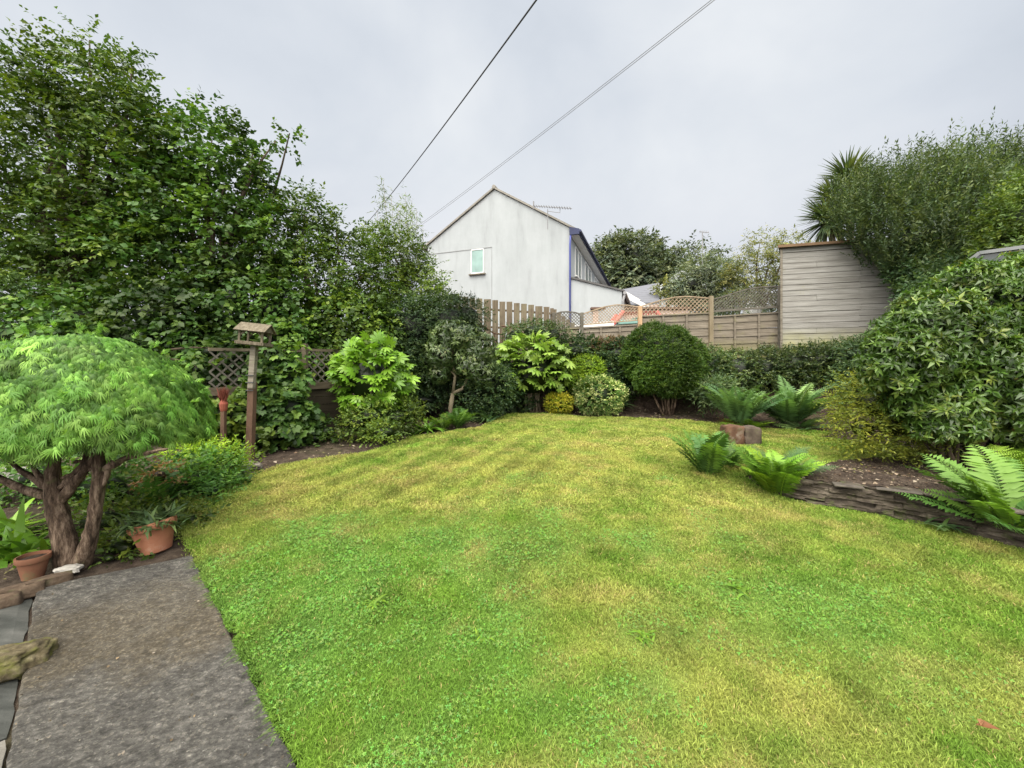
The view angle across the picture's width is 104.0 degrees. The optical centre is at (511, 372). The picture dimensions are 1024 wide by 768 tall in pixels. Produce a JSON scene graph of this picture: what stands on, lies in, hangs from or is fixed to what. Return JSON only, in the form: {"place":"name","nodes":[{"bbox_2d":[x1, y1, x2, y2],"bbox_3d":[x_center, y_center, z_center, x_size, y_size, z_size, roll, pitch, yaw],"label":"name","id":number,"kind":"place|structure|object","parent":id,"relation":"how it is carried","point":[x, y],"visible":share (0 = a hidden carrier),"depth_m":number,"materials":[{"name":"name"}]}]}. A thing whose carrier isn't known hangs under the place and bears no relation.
{"place":"outdoors","nodes":[
{"label":"outdoors","id":0,"kind":"place"},
{"bbox_2d":[0,740,5,767],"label":"paving","id":1,"kind":"structure","parent":0,"point":[2,751],"depth_m":1.64,"materials":[{"name":"grey stone"}]},
{"bbox_2d":[0,598,32,741],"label":"paving","id":2,"kind":"structure","parent":0,"point":[13,624],"depth_m":2.31,"materials":[{"name":"grey stone"}]},
{"bbox_2d":[0,590,23,608],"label":"edging brick","id":3,"kind":"object","parent":2,"relation":"on","point":[12,598],"visible":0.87,"depth_m":2.57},
{"bbox_2d":[0,637,58,682],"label":"mossy rock","id":4,"kind":"object","parent":2,"relation":"on","point":[17,660],"visible":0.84,"depth_m":2.06,"materials":[{"name":"stone"}]},
{"bbox_2d":[6,555,295,767],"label":"path","id":5,"kind":"structure","parent":0,"point":[159,709],"depth_m":1.95,"materials":[{"name":"grey stone"}]},
{"bbox_2d":[364,0,536,225],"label":"overhead cable","id":6,"kind":"object","parent":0,"point":[521,20],"visible":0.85,"depth_m":9.29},
{"bbox_2d":[0,349,1022,767],"bbox_3d":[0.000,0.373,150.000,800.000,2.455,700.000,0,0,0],"label":"ground","id":7,"kind":"structure","parent":0,"point":[642,405],"depth_m":6.44,"materials":[{"name":"soil"}]},
{"bbox_2d":[0,580,45,599],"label":"edging brick","id":8,"kind":"object","parent":7,"relation":"on","point":[29,590],"visible":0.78,"depth_m":2.65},
{"bbox_2d":[13,550,51,580],"bbox_3d":[-3.447,1.393,2.880,0.180,0.160,0.180,0,0,0],"label":"pot","id":9,"kind":"object","parent":7,"relation":"on","point":[31,565],"visible":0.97,"depth_m":2.85,"materials":[{"name":"ceramic"}]},
{"bbox_2d":[0,498,74,538],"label":"strap plant","id":10,"kind":"object","parent":7,"relation":"on","point":[3,518],"visible":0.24,"depth_m":3.65,"materials":[{"name":"green plant"}]},
{"bbox_2d":[0,222,79,339],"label":"blue green tree","id":11,"kind":"object","parent":7,"relation":"on","point":[18,284],"visible":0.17,"depth_m":7.26,"materials":[{"name":"green plant"}]},
{"bbox_2d":[0,497,81,568],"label":"strap plant","id":12,"kind":"object","parent":7,"relation":"on","point":[15,545],"visible":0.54,"depth_m":3.31,"materials":[{"name":"green plant"}]},
{"bbox_2d":[25,570,72,586],"bbox_3d":[-3.208,1.453,2.780,0.125,0.105,0.217,0,0,41],"label":"edging brick","id":13,"kind":"object","parent":7,"relation":"on","point":[57,578],"visible":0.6,"depth_m":2.77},
{"bbox_2d":[52,564,83,573],"bbox_3d":[-3.260,1.447,2.938,0.165,0.069,0.078,0,0,-23],"label":"pale stone","id":14,"kind":"object","parent":7,"relation":"on","point":[75,568],"visible":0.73,"depth_m":2.93,"materials":[{"name":"white stone"}]},
{"bbox_2d":[0,317,218,570],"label":"domed tree","id":15,"kind":"object","parent":7,"relation":"on","point":[98,397],"visible":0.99,"depth_m":2.98,"materials":[{"name":"green plant"}]},
{"bbox_2d":[0,4,219,335],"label":"broadleaf tree","id":16,"kind":"object","parent":7,"relation":"on","point":[39,192],"visible":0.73,"depth_m":7.91,"materials":[{"name":"green plant"}]},
{"bbox_2d":[0,269,247,390],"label":"overhanging shrub","id":17,"kind":"object","parent":7,"relation":"on","point":[146,323],"visible":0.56,"depth_m":6.83,"materials":[{"name":"green plant"}]},
{"bbox_2d":[0,441,256,513],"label":"ground cover plants","id":18,"kind":"object","parent":7,"relation":"on","point":[117,477],"visible":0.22,"depth_m":4.38,"materials":[{"name":"green plant"}]},
{"bbox_2d":[33,483,232,568],"bbox_3d":[-3.520,1.418,3.548,1.595,0.792,1.230,0,0,0],"label":"ground cover","id":19,"kind":"object","parent":7,"relation":"on","point":[119,546],"visible":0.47,"depth_m":3.69,"materials":[{"name":"green plant"}]},
{"bbox_2d":[108,500,194,555],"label":"potted plant","id":20,"kind":"object","parent":7,"relation":"on","point":[154,529],"visible":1,"depth_m":3.25,"materials":[{"name":"green plant"}]},
{"bbox_2d":[109,456,214,509],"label":"fern","id":21,"kind":"object","parent":7,"relation":"on","point":[162,487],"visible":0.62,"depth_m":4.18,"materials":[{"name":"green plant"}]},
{"bbox_2d":[46,86,329,387],"bbox_3d":[-6.779,-2.509,8.817,5.095,7.310,3.460,0,0,0],"label":"broadleaf tree","id":22,"kind":"object","parent":7,"relation":"on","point":[253,170],"visible":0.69,"depth_m":8.27,"materials":[{"name":"green plant"}]},
{"bbox_2d":[153,434,266,476],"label":"yellow herb","id":23,"kind":"object","parent":7,"relation":"on","point":[246,456],"visible":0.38,"depth_m":5.06,"materials":[{"name":"green plant"}]},
{"bbox_2d":[169,440,261,509],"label":"herb clump","id":24,"kind":"object","parent":7,"relation":"on","point":[211,491],"visible":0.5,"depth_m":4.51,"materials":[{"name":"green plant"}]},
{"bbox_2d":[213,387,229,461],"bbox_3d":[-4.011,0.759,5.541,0.233,1.175,0.184,0,0,0],"label":"garden stake","id":25,"kind":"object","parent":7,"relation":"on","point":[222,396],"visible":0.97,"depth_m":5.52,"materials":[{"name":"brown wood"}]},
{"bbox_2d":[135,241,337,389],"bbox_3d":[-5.306,-0.651,7.915,3.710,3.701,3.276,0,0,0],"label":"overhanging shrub","id":26,"kind":"object","parent":7,"relation":"on","point":[229,299],"visible":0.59,"depth_m":7.54,"materials":[{"name":"green plant"}]},
{"bbox_2d":[233,322,276,460],"bbox_3d":[-3.628,0.337,5.674,0.410,2.114,0.401,0,0,-9],"label":"bird table","id":27,"kind":"object","parent":7,"relation":"on","point":[261,330],"visible":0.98,"depth_m":5.63,"materials":[{"name":"brown wood"}]},
{"bbox_2d":[199,176,407,396],"bbox_3d":[-4.529,-1.708,9.137,4.560,5.623,3.064,0,0,0],"label":"broadleaf tree","id":28,"kind":"object","parent":7,"relation":"on","point":[324,247],"visible":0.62,"depth_m":8.79,"materials":[{"name":"green plant"}]},
{"bbox_2d":[302,413,347,446],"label":"dark low shrub","id":29,"kind":"object","parent":7,"relation":"on","point":[325,432],"visible":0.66,"depth_m":6.87,"materials":[{"name":"green plant"}]},
{"bbox_2d":[208,344,461,446],"bbox_3d":[-2.942,0.415,8.794,0.147,2.270,6.210,0,0,35],"label":"lattice fence","id":30,"kind":"object","parent":7,"relation":"on","point":[326,399],"visible":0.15,"depth_m":7.65,"materials":[{"name":"brown wood"}]},
{"bbox_2d":[160,390,277,457],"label":"ivy","id":31,"kind":"object","parent":30,"relation":"attached to","point":[236,414],"visible":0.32,"depth_m":6.11,"materials":[{"name":"green plant"}]},
{"bbox_2d":[232,347,325,453],"bbox_3d":[-3.991,0.503,6.788,1.605,1.921,1.272,0,0,0],"label":"ivy","id":32,"kind":"object","parent":30,"relation":"attached to","point":[287,411],"visible":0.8,"depth_m":6.56,"materials":[{"name":"green plant"}]},
{"bbox_2d":[264,280,439,413],"bbox_3d":[-3.547,-0.365,8.939,3.892,3.289,2.834,0,0,0],"label":"overhanging shrub","id":33,"kind":"object","parent":7,"relation":"on","point":[368,327],"visible":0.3,"depth_m":8.32,"materials":[{"name":"green plant"}]},
{"bbox_2d":[324,330,419,435],"bbox_3d":[-2.561,0.199,7.392,1.727,2.017,1.507,0,0,0],"label":"fatsia","id":34,"kind":"object","parent":7,"relation":"on","point":[358,371],"visible":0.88,"depth_m":7.12,"materials":[{"name":"green plant"}]},
{"bbox_2d":[328,390,428,448],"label":"shrub","id":35,"kind":"object","parent":7,"relation":"on","point":[369,420],"visible":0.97,"depth_m":6.83,"materials":[{"name":"green plant"}]},
{"bbox_2d":[367,176,433,293],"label":"bamboo","id":36,"kind":"object","parent":7,"relation":"on","point":[412,228],"visible":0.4,"depth_m":11.68,"materials":[{"name":"green plant"}]},
{"bbox_2d":[346,216,472,318],"bbox_3d":[-2.704,-1.515,10.399,3.388,5.098,2.282,0,0,0],"label":"tree","id":37,"kind":"object","parent":7,"relation":"on","point":[409,277],"visible":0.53,"depth_m":10.20,"materials":[{"name":"green plant"}]},
{"bbox_2d":[410,417,448,436],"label":"bed plant","id":38,"kind":"object","parent":7,"relation":"on","point":[427,427],"visible":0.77,"depth_m":7.71,"materials":[{"name":"green plant"}]},
{"bbox_2d":[367,285,495,414],"bbox_3d":[-2.067,-0.518,9.539,3.499,3.189,2.534,0,0,0],"label":"evergreen shrub","id":39,"kind":"object","parent":7,"relation":"on","point":[418,326],"visible":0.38,"depth_m":9.17,"materials":[{"name":"green plant"}]},
{"bbox_2d":[427,412,456,428],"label":"bed fern","id":40,"kind":"object","parent":7,"relation":"on","point":[442,424],"visible":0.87,"depth_m":7.95,"materials":[{"name":"green plant"}]},
{"bbox_2d":[439,406,477,427],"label":"bed fern","id":41,"kind":"object","parent":7,"relation":"on","point":[460,419],"visible":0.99,"depth_m":7.98,"materials":[{"name":"green plant"}]},
{"bbox_2d":[420,317,499,413],"bbox_3d":[-1.109,-0.031,8.610,1.712,2.317,0.985,0,0,0],"label":"pieris","id":42,"kind":"object","parent":7,"relation":"on","point":[450,342],"visible":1,"depth_m":8.36,"materials":[{"name":"green plant"}]},
{"bbox_2d":[407,384,540,416],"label":"shadow shrub","id":43,"kind":"object","parent":7,"relation":"on","point":[429,399],"visible":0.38,"depth_m":9.01,"materials":[{"name":"green plant"}]},
{"bbox_2d":[443,354,525,420],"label":"evergreen bush","id":44,"kind":"object","parent":7,"relation":"on","point":[470,396],"visible":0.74,"depth_m":8.72,"materials":[{"name":"green plant"}]},
{"bbox_2d":[468,408,506,424],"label":"bed plant","id":45,"kind":"object","parent":7,"relation":"on","point":[486,417],"visible":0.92,"depth_m":8.66,"materials":[{"name":"green plant"}]},
{"bbox_2d":[446,297,574,349],"bbox_3d":[-0.046,-1.333,11.583,3.980,1.766,0.195,0,0,0],"label":"picket fence","id":46,"kind":"object","parent":7,"relation":"on","point":[517,311],"visible":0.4,"depth_m":11.49,"materials":[{"name":"brown wood"}]},
{"bbox_2d":[3,386,1022,758],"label":"leaf litter","id":47,"kind":"object","parent":7,"relation":"on","point":[587,416],"visible":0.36,"depth_m":4.39,"materials":[{"name":"brown plant"}]},
{"bbox_2d":[124,456,190,497],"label":"rusty shrub","id":48,"kind":"object","parent":47,"relation":"on","point":[158,473],"visible":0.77,"depth_m":4.22,"materials":[{"name":"green plant"}]},
{"bbox_2d":[422,185,630,348],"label":"white house","id":49,"kind":"structure","parent":7,"relation":"on","point":[494,242],"depth_m":17.91,"materials":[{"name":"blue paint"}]},
{"bbox_2d":[468,248,485,275],"bbox_3d":[-1.598,-5.115,18.471,0.832,1.200,0.328,0,0,12],"label":"window","id":50,"kind":"structure","parent":49,"relation":"in","point":[477,255],"depth_m":18.46,"materials":[{"name":"glass"}]},
{"bbox_2d":[533,201,571,228],"bbox_3d":[1.690,-6.688,16.735,1.683,1.203,0.386,0,0,21],"label":"aerial","id":51,"kind":"object","parent":49,"relation":"attached to","point":[554,207],"visible":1,"depth_m":16.86,"materials":[{"name":"metal"}]},
{"bbox_2d":[574,246,581,278],"bbox_3d":[3.126,-4.990,18.627,0.646,1.370,1.663,0,0,2],"label":"window","id":52,"kind":"structure","parent":49,"relation":"in","point":[578,257],"depth_m":18.61,"materials":[{"name":"white paint"}]},
{"bbox_2d":[585,261,591,281],"bbox_3d":[4.065,-5.025,21.318,0.716,1.300,1.954,0,0,1],"label":"window","id":53,"kind":"structure","parent":49,"relation":"in","point":[588,273],"depth_m":21.08,"materials":[{"name":"white glass"}]},
{"bbox_2d":[484,329,578,412],"bbox_3d":[0.396,-0.038,9.897,2.493,2.096,1.943,0,0,0],"label":"fatsia","id":54,"kind":"object","parent":7,"relation":"on","point":[535,367],"visible":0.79,"depth_m":9.51,"materials":[{"name":"green plant"}]},
{"bbox_2d":[497,314,570,349],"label":"grey shrub","id":55,"kind":"object","parent":7,"relation":"on","point":[529,329],"visible":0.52,"depth_m":10.32,"materials":[{"name":"green plant"}]},
{"bbox_2d":[543,391,575,413],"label":"golden shrub","id":56,"kind":"object","parent":7,"relation":"on","point":[559,403],"visible":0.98,"depth_m":9.43,"materials":[{"name":"yellow plant"}]},
{"bbox_2d":[563,351,609,395],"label":"lime shrub","id":57,"kind":"object","parent":7,"relation":"on","point":[585,366],"visible":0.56,"depth_m":9.73,"materials":[{"name":"green plant"}]},
{"bbox_2d":[575,321,613,328],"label":"white wall","id":58,"kind":"structure","parent":7,"relation":"on","point":[605,324],"depth_m":12.88,"materials":[{"name":"paint"}]},
{"bbox_2d":[571,372,629,416],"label":"variegated shrub","id":59,"kind":"object","parent":7,"relation":"on","point":[598,395],"visible":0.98,"depth_m":9.23,"materials":[{"name":"green plant"}]},
{"bbox_2d":[586,334,628,358],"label":"reddish shrub","id":60,"kind":"object","parent":7,"relation":"on","point":[601,342],"visible":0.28,"depth_m":10.38,"materials":[{"name":"green plant"}]},
{"bbox_2d":[611,311,659,324],"bbox_3d":[4.122,-1.487,13.360,2.786,1.118,1.220,0,0,0],"label":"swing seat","id":61,"kind":"object","parent":7,"relation":"on","point":[627,323],"visible":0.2,"depth_m":12.94,"materials":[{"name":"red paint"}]},
{"bbox_2d":[541,329,732,404],"bbox_3d":[3.024,-0.124,10.246,4.994,1.983,1.770,0,0,6],"label":"bank shrub","id":62,"kind":"object","parent":7,"relation":"on","point":[609,357],"visible":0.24,"depth_m":9.97,"materials":[{"name":"green plant"}]},
{"bbox_2d":[590,307,690,327],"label":"garage","id":63,"kind":"structure","parent":7,"relation":"on","point":[664,309],"depth_m":16.60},
{"bbox_2d":[623,283,658,306],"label":"outbuilding","id":64,"kind":"structure","parent":7,"relation":"on","point":[640,295],"depth_m":22.31,"materials":[{"name":"tile"}]},
{"bbox_2d":[590,225,698,305],"bbox_3d":[11.524,-6.480,33.553,11.569,12.311,8.140,0,0,0],"label":"distant tree","id":65,"kind":"object","parent":7,"relation":"on","point":[642,262],"visible":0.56,"depth_m":31.91,"materials":[{"name":"green plant"}]},
{"bbox_2d":[617,318,712,415],"bbox_3d":[3.591,-0.120,9.575,2.165,2.348,1.941,0,0,0],"label":"yew ball","id":66,"kind":"object","parent":7,"relation":"on","point":[667,362],"visible":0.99,"depth_m":9.02,"materials":[{"name":"green plant"}]},
{"bbox_2d":[552,285,779,357],"bbox_3d":[4.199,-1.152,10.785,6.232,2.404,0.120,0,0,0],"label":"trellis fence","id":67,"kind":"object","parent":7,"relation":"on","point":[749,331],"visible":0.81,"depth_m":10.80,"materials":[{"name":"brown wood"}]},
{"bbox_2d":[647,274,696,305],"bbox_3d":[9.025,-3.004,22.109,2.893,4.732,2.310,0,0,-18],"label":"garden tree","id":68,"kind":"object","parent":7,"relation":"on","point":[658,289],"visible":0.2,"depth_m":21.86,"materials":[{"name":"green plant"}]},
{"bbox_2d":[659,248,760,314],"bbox_3d":[9.252,-3.259,18.745,4.674,5.240,3.868,0,0,14],"label":"garden tree","id":69,"kind":"object","parent":7,"relation":"on","point":[700,275],"visible":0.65,"depth_m":18.22,"materials":[{"name":"green plant"}]},
{"bbox_2d":[677,229,744,269],"bbox_3d":[18.627,-7.106,40.050,8.231,13.539,6.018,0,0,0],"label":"distant tree","id":70,"kind":"object","parent":7,"relation":"on","point":[694,248],"visible":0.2,"depth_m":38.94,"materials":[{"name":"green plant"}]},
{"bbox_2d":[681,370,748,419],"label":"grey leaf plant","id":71,"kind":"object","parent":7,"relation":"on","point":[704,399],"visible":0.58,"depth_m":8.73,"materials":[{"name":"plant"}]},
{"bbox_2d":[700,276,779,315],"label":"trellis shrub","id":72,"kind":"object","parent":7,"relation":"on","point":[738,312],"visible":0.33,"depth_m":12.13,"materials":[{"name":"green plant"}]},
{"bbox_2d":[708,224,812,312],"bbox_3d":[10.739,-3.478,16.921,4.857,5.673,3.100,0,0,0],"label":"garden tree","id":73,"kind":"object","parent":7,"relation":"on","point":[773,271],"visible":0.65,"depth_m":16.78,"materials":[{"name":"green plant"}]},
{"bbox_2d":[698,334,855,394],"bbox_3d":[6.330,-0.123,9.820,4.397,1.582,1.604,0,0,11],"label":"cotoneaster hedge","id":74,"kind":"object","parent":7,"relation":"on","point":[791,364],"visible":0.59,"depth_m":9.44,"materials":[{"name":"green plant"}]},
{"bbox_2d":[743,375,851,425],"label":"fern","id":75,"kind":"object","parent":7,"relation":"on","point":[798,407],"visible":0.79,"depth_m":7.92,"materials":[{"name":"green plant"}]},
{"bbox_2d":[773,416,826,429],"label":"fern","id":76,"kind":"object","parent":7,"relation":"on","point":[808,423],"visible":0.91,"depth_m":7.92,"materials":[{"name":"green plant"}]},
{"bbox_2d":[778,237,902,355],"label":"shed","id":77,"kind":"structure","parent":7,"relation":"on","point":[828,290],"depth_m":10.31,"materials":[{"name":"grey wood"}]},
{"bbox_2d":[795,144,888,242],"bbox_3d":[10.429,-3.909,12.609,3.003,6.354,2.011,0,0,0],"label":"cordyline","id":78,"kind":"object","parent":7,"relation":"on","point":[822,234],"visible":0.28,"depth_m":12.51,"materials":[{"name":"green plant"}]},
{"bbox_2d":[823,325,885,402],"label":"hedge end shrub","id":79,"kind":"object","parent":7,"relation":"on","point":[853,344],"visible":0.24,"depth_m":8.72,"materials":[{"name":"green plant"}]},
{"bbox_2d":[770,477,1023,548],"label":"stone wall","id":80,"kind":"structure","parent":7,"relation":"on","point":[879,500],"depth_m":3.88,"materials":[{"name":"stone"}]},
{"bbox_2d":[924,516,982,536],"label":"wall plant","id":81,"kind":"object","parent":80,"relation":"attached to","point":[945,526],"depth_m":3.56,"materials":[{"name":"green plant"}]},
{"bbox_2d":[814,106,1023,279],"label":"feathery tree","id":82,"kind":"object","parent":7,"relation":"on","point":[913,218],"visible":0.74,"depth_m":8.99,"materials":[{"name":"green plant"}]},
{"bbox_2d":[875,240,969,303],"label":"dark ivy bush","id":83,"kind":"object","parent":7,"relation":"on","point":[904,282],"visible":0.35,"depth_m":8.66,"materials":[{"name":"green plant"}]},
{"bbox_2d":[928,245,1023,297],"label":"greenhouse","id":84,"kind":"object","parent":7,"relation":"on","point":[991,254],"visible":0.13,"depth_m":6.65,"materials":[{"name":"grey glass"}]},
{"bbox_2d":[955,160,1023,262],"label":"griselinia hedge","id":85,"kind":"object","parent":7,"relation":"on","point":[1009,228],"visible":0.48,"depth_m":7.29,"materials":[{"name":"green plant"}]},
{"bbox_2d":[0,0,1023,339],"label":"sky","id":86,"kind":"structure","parent":0,"point":[723,129],"materials":[{"name":"white"}]},
{"bbox_2d":[415,0,710,227],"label":"overhead wire","id":87,"kind":"object","parent":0,"point":[590,94],"visible":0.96,"depth_m":10.46,"materials":[{"name":"grey metal"}]},
{"bbox_2d":[419,0,713,226],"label":"overhead wire","id":88,"kind":"object","parent":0,"point":[588,98],"visible":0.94,"depth_m":10.51,"materials":[{"name":"grey metal"}]},
{"bbox_2d":[173,412,1023,767],"bbox_3d":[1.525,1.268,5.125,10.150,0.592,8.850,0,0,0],"label":"lawn","id":89,"kind":"structure","parent":0,"point":[584,700],"depth_m":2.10,"materials":[{"name":"plant"}]},
{"bbox_2d":[362,594,391,610],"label":"lawn weed","id":90,"kind":"object","parent":89,"relation":"on","point":[378,599],"visible":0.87,"depth_m":2.59,"materials":[{"name":"green plant"}]},
{"bbox_2d":[472,627,495,644],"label":"lawn weed","id":91,"kind":"object","parent":89,"relation":"on","point":[476,633],"visible":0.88,"depth_m":2.29,"materials":[{"name":"green plant"}]},
{"bbox_2d":[627,629,658,647],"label":"lawn weed","id":92,"kind":"object","parent":89,"relation":"on","point":[642,635],"visible":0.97,"depth_m":2.30,"materials":[{"name":"green plant"}]},
{"bbox_2d":[659,429,756,473],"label":"fern","id":93,"kind":"object","parent":89,"relation":"on","point":[710,454],"visible":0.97,"depth_m":5.02,"materials":[{"name":"green plant"}]},
{"bbox_2d":[724,581,751,601],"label":"lawn weed","id":94,"kind":"object","parent":89,"relation":"on","point":[741,591],"visible":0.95,"depth_m":2.73,"materials":[{"name":"green plant"}]},
{"bbox_2d":[720,424,761,444],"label":"masonry block","id":95,"kind":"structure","parent":89,"relation":"on","point":[747,434],"depth_m":6.68,"materials":[{"name":"stone"}]},
{"bbox_2d":[725,443,758,467],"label":"fern","id":96,"kind":"object","parent":89,"relation":"on","point":[735,458],"visible":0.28,"depth_m":5.36,"materials":[{"name":"green plant"}]},
{"bbox_2d":[697,379,789,424],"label":"fern","id":97,"kind":"object","parent":89,"relation":"on","point":[741,407],"visible":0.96,"depth_m":7.86,"materials":[{"name":"green plant"}]},
{"bbox_2d":[721,418,772,426],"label":"fern","id":98,"kind":"object","parent":89,"relation":"on","point":[755,423],"visible":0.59,"depth_m":7.82,"materials":[{"name":"green plant"}]},
{"bbox_2d":[724,444,827,496],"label":"fern","id":99,"kind":"object","parent":89,"relation":"on","point":[780,478],"visible":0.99,"depth_m":4.35,"materials":[{"name":"green plant"}]},
{"bbox_2d":[976,719,1000,729],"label":"fallen leaf","id":100,"kind":"object","parent":89,"relation":"on","point":[983,723],"visible":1,"depth_m":1.71,"materials":[{"name":"orange plant"}]},
{"bbox_2d":[804,455,1023,506],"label":"soil","id":101,"kind":"structure","parent":0,"point":[930,484],"depth_m":4.41,"materials":[{"name":"brown soil"}]},
{"bbox_2d":[741,445,840,476],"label":"fern","id":102,"kind":"object","parent":101,"relation":"on","point":[790,455],"visible":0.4,"depth_m":4.52,"materials":[{"name":"green plant"}]},
{"bbox_2d":[814,367,982,470],"bbox_3d":[5.221,0.543,5.607,1.754,1.736,1.616,0,0,0],"label":"olive shrub","id":103,"kind":"object","parent":101,"relation":"on","point":[882,423],"visible":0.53,"depth_m":5.49,"materials":[{"name":"green plant"}]},
{"bbox_2d":[851,248,1023,463],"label":"rhododendron","id":104,"kind":"object","parent":101,"relation":"on","point":[959,337],"visible":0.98,"depth_m":4.76,"materials":[{"name":"green plant"}]},
{"bbox_2d":[896,443,1023,533],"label":"fern","id":105,"kind":"object","parent":101,"relation":"on","point":[978,488],"visible":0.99,"depth_m":3.48,"materials":[{"name":"green plant"}]},
{"bbox_2d":[905,416,1023,463],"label":"shade shrub","id":106,"kind":"object","parent":101,"relation":"on","point":[989,442],"visible":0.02,"depth_m":5.47,"materials":[{"name":"green plant"}]},
{"bbox_2d":[966,445,1023,481],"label":"fern","id":107,"kind":"object","parent":101,"relation":"on","point":[1015,453],"visible":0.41,"depth_m":3.80,"materials":[{"name":"green plant"}]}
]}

